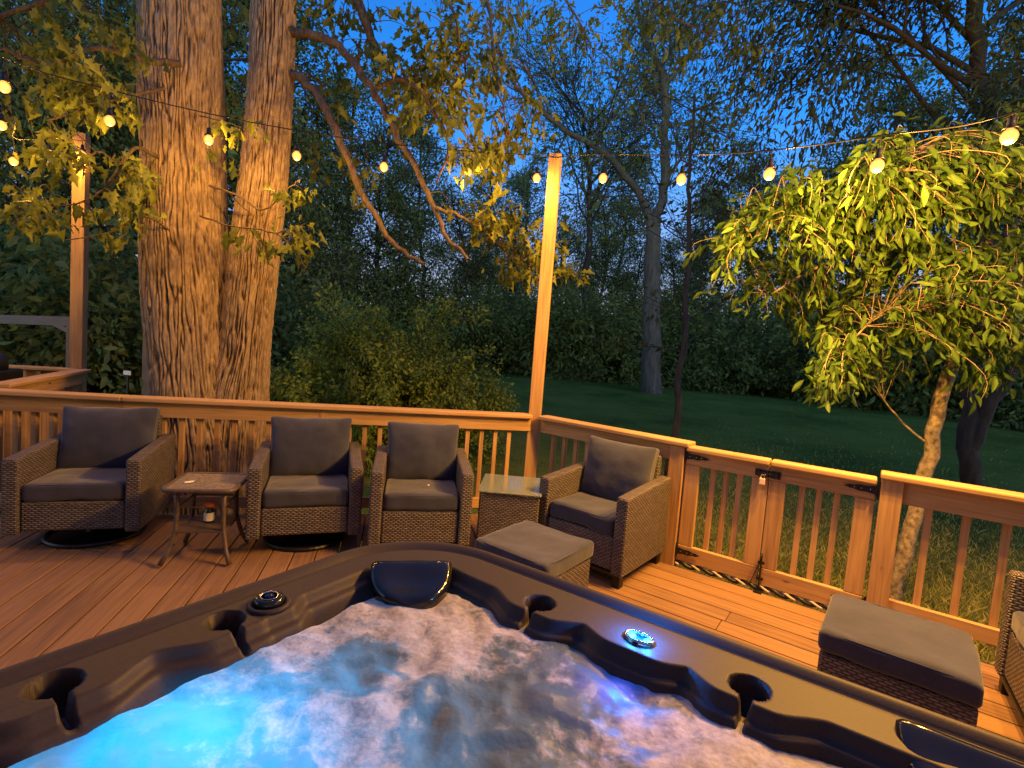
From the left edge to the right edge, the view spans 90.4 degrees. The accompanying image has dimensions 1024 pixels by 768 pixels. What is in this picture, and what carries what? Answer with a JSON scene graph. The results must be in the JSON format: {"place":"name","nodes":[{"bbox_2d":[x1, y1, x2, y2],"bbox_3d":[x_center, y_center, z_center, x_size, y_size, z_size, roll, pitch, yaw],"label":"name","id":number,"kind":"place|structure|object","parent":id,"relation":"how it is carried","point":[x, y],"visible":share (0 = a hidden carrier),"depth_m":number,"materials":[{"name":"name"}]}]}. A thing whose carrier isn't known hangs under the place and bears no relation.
{"place":"outdoors","nodes":[
{"label":"outdoors","id":0,"kind":"place"},
{"bbox_2d":[0,514,477,668],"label":"deck","id":1,"kind":"structure","parent":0,"point":[52,599],"depth_m":2.97,"materials":[{"name":"brown wood"}]},
{"bbox_2d":[0,388,127,505],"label":"deck railing","id":2,"kind":"object","parent":1,"relation":"on","point":[16,402],"visible":0.46,"depth_m":3.74,"materials":[{"name":"brown wood"}]},
{"bbox_2d":[1,405,175,548],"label":"armchair","id":3,"kind":"object","parent":1,"relation":"on","point":[89,477],"visible":1,"depth_m":3.36,"materials":[{"name":"fabric"}]},
{"bbox_2d":[157,472,248,566],"bbox_3d":[-1.987,0.868,3.316,0.428,0.492,0.427,3,4,-13],"label":"metal side table","id":4,"kind":"object","parent":1,"relation":"on","point":[223,484],"visible":0.89,"depth_m":3.23,"materials":[{"name":"metal"}]},
{"bbox_2d":[203,502,215,522],"bbox_3d":[-1.990,0.842,3.339,0.072,0.126,0.072,4,4,0],"label":"bottle","id":5,"kind":"object","parent":4,"relation":"on","point":[209,513],"visible":0.88,"depth_m":3.32,"materials":[{"name":"white plastic"}]},
{"bbox_2d":[245,416,363,551],"bbox_3d":[-1.488,0.696,3.721,0.720,0.864,0.709,3,4,-20],"label":"armchair","id":6,"kind":"object","parent":1,"relation":"on","point":[304,484],"visible":1,"depth_m":3.54,"materials":[{"name":"fabric"}]},
{"bbox_2d":[121,395,532,508],"bbox_3d":[-1.421,0.759,4.267,3.180,1.170,0.184,3,4,-14],"label":"deck railing","id":7,"kind":"object","parent":1,"relation":"on","point":[182,409],"visible":0.54,"depth_m":4.09,"materials":[{"name":"brown wood"}]},
{"bbox_2d":[367,421,473,545],"bbox_3d":[-0.685,0.749,3.834,0.700,0.864,0.709,4,4,-12],"label":"armchair","id":8,"kind":"object","parent":1,"relation":"on","point":[412,461],"visible":1,"depth_m":3.57,"materials":[{"name":"fabric"}]},
{"bbox_2d":[476,473,541,538],"bbox_3d":[-0.020,0.982,3.839,0.455,0.460,0.500,5,4,3],"label":"cube side table","id":9,"kind":"object","parent":1,"relation":"on","point":[506,501],"visible":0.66,"depth_m":3.60,"materials":[{"name":"wicker"}]},
{"bbox_2d":[361,516,993,665],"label":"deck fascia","id":10,"kind":"structure","parent":1,"relation":"attached to","point":[708,576],"depth_m":3.53,"materials":[{"name":"brown wood"}]},
{"bbox_2d":[524,153,561,477],"bbox_3d":[0.249,-0.285,4.559,0.108,3.460,0.150,5,4,8],"label":"string light post","id":11,"kind":"object","parent":10,"relation":"on","point":[544,296],"visible":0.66,"depth_m":4.50,"materials":[{"name":"brown wood"}]},
{"bbox_2d":[0,55,554,182],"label":"string lights","id":12,"kind":"object","parent":11,"relation":"hanging from","point":[5,87],"visible":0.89,"depth_m":3.90,"materials":[{"name":"yellow glass"}]},
{"bbox_2d":[555,107,1023,184],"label":"string lights","id":13,"kind":"object","parent":11,"relation":"hanging from","point":[1009,135],"visible":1,"depth_m":2.74,"materials":[{"name":"yellow glass"}]},
{"bbox_2d":[866,479,903,607],"bbox_3d":[2.202,1.134,3.035,0.105,1.148,0.095,7,5,35],"label":"gate post","id":14,"kind":"object","parent":10,"relation":"on","point":[885,541],"visible":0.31,"depth_m":2.98,"materials":[{"name":"brown wood"}]},
{"bbox_2d":[749,459,881,604],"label":"deck gate","id":15,"kind":"structure","parent":14,"relation":"attached to","point":[864,489],"depth_m":3.22,"materials":[{"name":"brown wood"}]},
{"bbox_2d":[881,470,1023,646],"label":"deck railing","id":16,"kind":"object","parent":14,"relation":"attached to","point":[969,502],"visible":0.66,"depth_m":2.82,"materials":[{"name":"brown wood"}]},
{"bbox_2d":[0,370,1023,664],"bbox_3d":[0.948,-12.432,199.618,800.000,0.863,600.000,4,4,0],"label":"lawn","id":17,"kind":"structure","parent":0,"point":[808,428],"depth_m":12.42,"materials":[{"name":"green plant"}]},
{"bbox_2d":[0,315,69,367],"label":"timber beam","id":18,"kind":"structure","parent":17,"relation":"on","point":[62,323],"depth_m":6.55,"materials":[{"name":"grey wood"}]},
{"bbox_2d":[0,0,138,250],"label":"woodland tree","id":19,"kind":"object","parent":17,"relation":"on","point":[17,103],"visible":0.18,"depth_m":12.23,"materials":[{"name":"green plant"}]},
{"bbox_2d":[0,7,138,274],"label":"woodland tree","id":20,"kind":"object","parent":17,"relation":"on","point":[129,141],"visible":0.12,"depth_m":13.98,"materials":[{"name":"green plant"}]},
{"bbox_2d":[0,0,229,233],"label":"woodland tree","id":21,"kind":"object","parent":17,"relation":"on","point":[63,33],"visible":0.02,"depth_m":15.79,"materials":[{"name":"green plant"}]},
{"bbox_2d":[1,0,247,256],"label":"woodland tree","id":22,"kind":"object","parent":17,"relation":"on","point":[93,12],"visible":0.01,"depth_m":20.53,"materials":[{"name":"green plant"}]},
{"bbox_2d":[123,370,130,394],"bbox_3d":[-6.873,0.264,9.073,0.130,1.030,0.041,4,4,0],"label":"yard marker","id":23,"kind":"object","parent":17,"relation":"on","point":[127,373],"visible":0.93,"depth_m":9.04,"materials":[{"name":"white metal"}]},
{"bbox_2d":[141,341,146,395],"bbox_3d":[-6.847,-0.298,9.540,0.120,2.037,0.120,4,4,0],"label":"fence post","id":24,"kind":"object","parent":17,"relation":"on","point":[144,379],"visible":0.04,"depth_m":9.49,"materials":[{"name":"brown wood"}]},
{"bbox_2d":[0,0,357,272],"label":"woodland tree","id":25,"kind":"object","parent":17,"relation":"on","point":[231,152],"visible":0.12,"depth_m":18.10,"materials":[{"name":"green plant"}]},
{"bbox_2d":[32,0,374,242],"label":"woodland tree","id":26,"kind":"object","parent":17,"relation":"on","point":[300,17],"visible":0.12,"depth_m":22.80,"materials":[{"name":"green plant"}]},
{"bbox_2d":[225,70,414,322],"bbox_3d":[-8.514,-5.035,17.955,8.340,11.238,7.808,7,5,28],"label":"woodland tree","id":27,"kind":"object","parent":17,"relation":"on","point":[314,247],"visible":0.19,"depth_m":17.62,"materials":[{"name":"green plant"}]},
{"bbox_2d":[279,80,422,305],"bbox_3d":[-10.629,-7.918,25.269,9.509,13.971,11.536,6,4,24],"label":"woodland tree","id":28,"kind":"object","parent":17,"relation":"on","point":[317,116],"visible":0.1,"depth_m":25.23,"materials":[{"name":"green plant"}]},
{"bbox_2d":[283,52,420,280],"bbox_3d":[-10.688,-10.944,32.845,8.975,18.995,10.717,2,5,-26],"label":"woodland tree","id":29,"kind":"object","parent":17,"relation":"on","point":[360,87],"visible":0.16,"depth_m":30.96,"materials":[{"name":"green plant"}]},
{"bbox_2d":[297,71,474,316],"bbox_3d":[-6.568,-8.210,27.181,9.290,14.876,8.530,6,4,23],"label":"woodland tree","id":30,"kind":"object","parent":17,"relation":"on","point":[404,237],"visible":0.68,"depth_m":25.73,"materials":[{"name":"green plant"}]},
{"bbox_2d":[0,0,779,514],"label":"twin trunk oak","id":31,"kind":"object","parent":17,"relation":"on","point":[208,286],"visible":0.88,"depth_m":4.62,"materials":[{"name":"brown plant"}]},
{"bbox_2d":[269,269,522,479],"bbox_3d":[-2.391,0.221,9.071,5.188,3.952,4.761,4,4,0],"label":"shrub","id":32,"kind":"object","parent":17,"relation":"on","point":[364,365],"visible":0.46,"depth_m":8.48,"materials":[{"name":"green plant"}]},
{"bbox_2d":[359,81,483,298],"bbox_3d":[-5.986,-10.867,36.025,9.032,19.115,10.785,7,5,28],"label":"woodland tree","id":33,"kind":"object","parent":17,"relation":"on","point":[428,151],"visible":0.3,"depth_m":34.84,"materials":[{"name":"green plant"}]},
{"bbox_2d":[416,176,518,319],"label":"woodland tree","id":34,"kind":"object","parent":17,"relation":"on","point":[473,275],"visible":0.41,"depth_m":29.61,"materials":[{"name":"green plant"}]},
{"bbox_2d":[425,167,542,303],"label":"woodland tree","id":35,"kind":"object","parent":17,"relation":"on","point":[498,201],"visible":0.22,"depth_m":38.46,"materials":[{"name":"green plant"}]},
{"bbox_2d":[0,147,1023,431],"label":"undergrowth","id":36,"kind":"object","parent":17,"relation":"on","point":[750,353],"visible":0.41,"depth_m":22.54,"materials":[{"name":"green plant"}]},
{"bbox_2d":[476,231,568,320],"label":"woodland tree","id":37,"kind":"object","parent":17,"relation":"on","point":[517,289],"visible":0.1,"depth_m":34.74,"materials":[{"name":"green plant"}]},
{"bbox_2d":[482,143,570,302],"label":"woodland tree","id":38,"kind":"object","parent":17,"relation":"on","point":[527,220],"visible":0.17,"depth_m":47.84,"materials":[{"name":"green plant"}]},
{"bbox_2d":[521,221,595,305],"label":"woodland tree","id":39,"kind":"object","parent":17,"relation":"on","point":[574,238],"visible":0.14,"depth_m":39.88,"materials":[{"name":"green plant"}]},
{"bbox_2d":[551,183,663,328],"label":"woodland tree","id":40,"kind":"object","parent":17,"relation":"on","point":[604,248],"visible":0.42,"depth_m":38.67,"materials":[{"name":"green plant"}]},
{"bbox_2d":[425,0,809,393],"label":"arching tree","id":41,"kind":"object","parent":17,"relation":"on","point":[651,383],"visible":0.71,"depth_m":19.19,"materials":[{"name":"green plant"}]},
{"bbox_2d":[558,145,686,309],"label":"woodland tree","id":42,"kind":"object","parent":17,"relation":"on","point":[641,219],"visible":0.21,"depth_m":49.40,"materials":[{"name":"green plant"}]},
{"bbox_2d":[597,235,670,326],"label":"woodland tree","id":43,"kind":"object","parent":17,"relation":"on","point":[636,253],"visible":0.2,"depth_m":42.90,"materials":[{"name":"green plant"}]},
{"bbox_2d":[476,0,815,306],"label":"bare tree","id":44,"kind":"object","parent":17,"relation":"on","point":[566,82],"visible":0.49,"depth_m":28.32,"materials":[{"name":"green plant"}]},
{"bbox_2d":[627,227,722,324],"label":"woodland tree","id":45,"kind":"object","parent":17,"relation":"on","point":[670,249],"visible":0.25,"depth_m":36.65,"materials":[{"name":"green plant"}]},
{"bbox_2d":[576,40,793,437],"bbox_3d":[3.060,-2.077,8.903,3.611,7.556,2.238,4,4,0],"label":"slim tree","id":46,"kind":"object","parent":17,"relation":"on","point":[685,320],"visible":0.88,"depth_m":8.91,"materials":[{"name":"green plant"}]},
{"bbox_2d":[636,182,735,311],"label":"woodland tree","id":47,"kind":"object","parent":17,"relation":"on","point":[683,228],"visible":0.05,"depth_m":48.44,"materials":[{"name":"green plant"}]},
{"bbox_2d":[660,160,776,320],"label":"woodland tree","id":48,"kind":"object","parent":17,"relation":"on","point":[698,259],"visible":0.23,"depth_m":38.84,"materials":[{"name":"green plant"}]},
{"bbox_2d":[692,130,815,318],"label":"woodland tree","id":49,"kind":"object","parent":17,"relation":"on","point":[764,181],"visible":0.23,"depth_m":35.23,"materials":[{"name":"green plant"}]},
{"bbox_2d":[753,225,845,326],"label":"woodland tree","id":50,"kind":"object","parent":17,"relation":"on","point":[803,277],"visible":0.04,"depth_m":30.54,"materials":[{"name":"green plant"}]},
{"bbox_2d":[598,0,1023,486],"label":"dark shade tree","id":51,"kind":"object","parent":17,"relation":"on","point":[985,87],"visible":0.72,"depth_m":7.12,"materials":[{"name":"green plant"}]},
{"bbox_2d":[737,106,945,319],"bbox_3d":[18.658,-7.426,28.991,9.759,17.021,10.630,2,4,-25],"label":"woodland tree","id":52,"kind":"object","parent":17,"relation":"on","point":[837,164],"visible":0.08,"depth_m":28.69,"materials":[{"name":"green plant"}]},
{"bbox_2d":[682,98,1023,600],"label":"leaning tree","id":53,"kind":"object","parent":17,"relation":"on","point":[943,187],"visible":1,"depth_m":3.86,"materials":[{"name":"green plant"}]},
{"bbox_2d":[803,26,1003,310],"bbox_3d":[20.666,-8.115,26.322,10.746,19.045,8.999,6,4,23],"label":"woodland tree","id":54,"kind":"object","parent":17,"relation":"on","point":[908,98],"visible":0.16,"depth_m":26.24,"materials":[{"name":"green plant"}]},
{"bbox_2d":[887,0,1023,273],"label":"woodland tree","id":55,"kind":"object","parent":17,"relation":"on","point":[921,72],"visible":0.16,"depth_m":21.20,"materials":[{"name":"green plant"}]},
{"bbox_2d":[907,47,1023,318],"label":"woodland tree","id":56,"kind":"object","parent":17,"relation":"on","point":[1010,56],"visible":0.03,"depth_m":21.68,"materials":[{"name":"green plant"}]},
{"bbox_2d":[907,171,1023,302],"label":"woodland tree","id":57,"kind":"object","parent":17,"relation":"on","point":[966,246],"visible":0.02,"depth_m":21.90,"materials":[{"name":"green plant"}]},
{"bbox_2d":[0,0,1023,324],"label":"sky","id":58,"kind":"structure","parent":0,"point":[388,28],"materials":[{"name":"blue"}]},
{"bbox_2d":[588,561,1023,743],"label":"deck","id":59,"kind":"structure","parent":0,"point":[779,627],"depth_m":3.08,"materials":[{"name":"brown wood"}]},
{"bbox_2d":[0,541,1023,767],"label":"hot tub","id":60,"kind":"object","parent":59,"relation":"on","point":[415,654],"visible":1,"depth_m":1.08,"materials":[{"name":"plastic"}]},
{"bbox_2d":[475,520,593,586],"bbox_3d":[0.118,1.094,2.919,0.505,0.428,0.505,8,5,38],"label":"ottoman","id":61,"kind":"object","parent":59,"relation":"on","point":[554,552],"visible":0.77,"depth_m":2.83,"materials":[{"name":"fabric"}]},
{"bbox_2d":[538,436,670,588],"bbox_3d":[0.681,0.861,3.710,0.700,0.865,0.709,8,5,39],"label":"armchair","id":62,"kind":"object","parent":59,"relation":"on","point":[609,499],"visible":0.98,"depth_m":3.60,"materials":[{"name":"wicker"}]},
{"bbox_2d":[659,445,685,565],"bbox_3d":[1.186,1.013,3.766,0.105,1.131,0.095,7,5,35],"label":"gate post","id":63,"kind":"object","parent":59,"relation":"on","point":[676,468],"visible":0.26,"depth_m":3.71,"materials":[{"name":"brown wood"}]},
{"bbox_2d":[538,415,695,556],"bbox_3d":[0.757,0.788,4.141,1.364,0.880,0.138,8,5,40],"label":"deck railing","id":64,"kind":"object","parent":63,"relation":"attached to","point":[577,431],"visible":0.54,"depth_m":4.21,"materials":[{"name":"brown wood"}]},
{"bbox_2d":[674,445,774,582],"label":"deck gate","id":65,"kind":"structure","parent":63,"relation":"attached to","point":[740,465],"depth_m":3.55,"materials":[{"name":"brown wood"}]},
{"bbox_2d":[759,474,764,484],"bbox_3d":[1.658,0.631,3.364,0.036,0.071,0.018,7,5,36],"label":"padlock","id":66,"kind":"object","parent":65,"relation":"hanging from","point":[761,481],"visible":1,"depth_m":3.36,"materials":[{"name":"metal"}]},
{"bbox_2d":[675,559,827,610],"bbox_3d":[1.660,1.366,3.412,1.136,0.050,0.050,7,5,36],"label":"twisted rope","id":67,"kind":"object","parent":59,"relation":"on","point":[780,594],"visible":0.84,"depth_m":3.42,"materials":[{"name":"black fabric"}]},
{"bbox_2d":[817,594,983,726],"bbox_3d":[1.624,1.258,2.176,0.527,0.436,0.502,8,5,38],"label":"ottoman","id":68,"kind":"object","parent":59,"relation":"on","point":[923,663],"visible":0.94,"depth_m":2.03,"materials":[{"name":"fabric"}]},
{"bbox_2d":[994,570,1023,726],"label":"armchair","id":69,"kind":"object","parent":59,"relation":"on","point":[1009,663],"visible":1,"depth_m":2.43,"materials":[{"name":"wicker"}]},
{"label":"side deck","id":70,"kind":"structure","parent":0,"visible":0},
{"bbox_2d":[0,351,22,380],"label":"covered grill","id":71,"kind":"object","parent":70,"relation":"on","point":[7,372],"visible":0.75,"depth_m":4.88,"materials":[{"name":"black metal"}]},
{"bbox_2d":[9,365,71,376],"bbox_3d":[-5.463,0.230,5.319,1.613,0.880,0.138,3,4,-17],"label":"deck railing","id":72,"kind":"object","parent":70,"relation":"on","point":[28,371],"visible":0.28,"depth_m":5.38,"materials":[{"name":"brown wood"}]},
{"bbox_2d":[0,369,90,458],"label":"deck railing","id":73,"kind":"object","parent":70,"relation":"on","point":[71,380],"visible":0.45,"depth_m":4.54,"materials":[{"name":"brown wood"}]},
{"bbox_2d":[69,132,90,392],"bbox_3d":[-4.666,-0.818,5.461,0.115,3.646,0.158,3,4,-17],"label":"string light post","id":74,"kind":"object","parent":70,"relation":"on","point":[79,300],"visible":0.54,"depth_m":5.42,"materials":[{"name":"brown wood"}]},
{"bbox_2d":[0,101,86,165],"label":"string lights","id":75,"kind":"object","parent":74,"relation":"hanging from","point":[11,159],"visible":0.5,"depth_m":4.47,"materials":[{"name":"yellow glass"}]}
]}

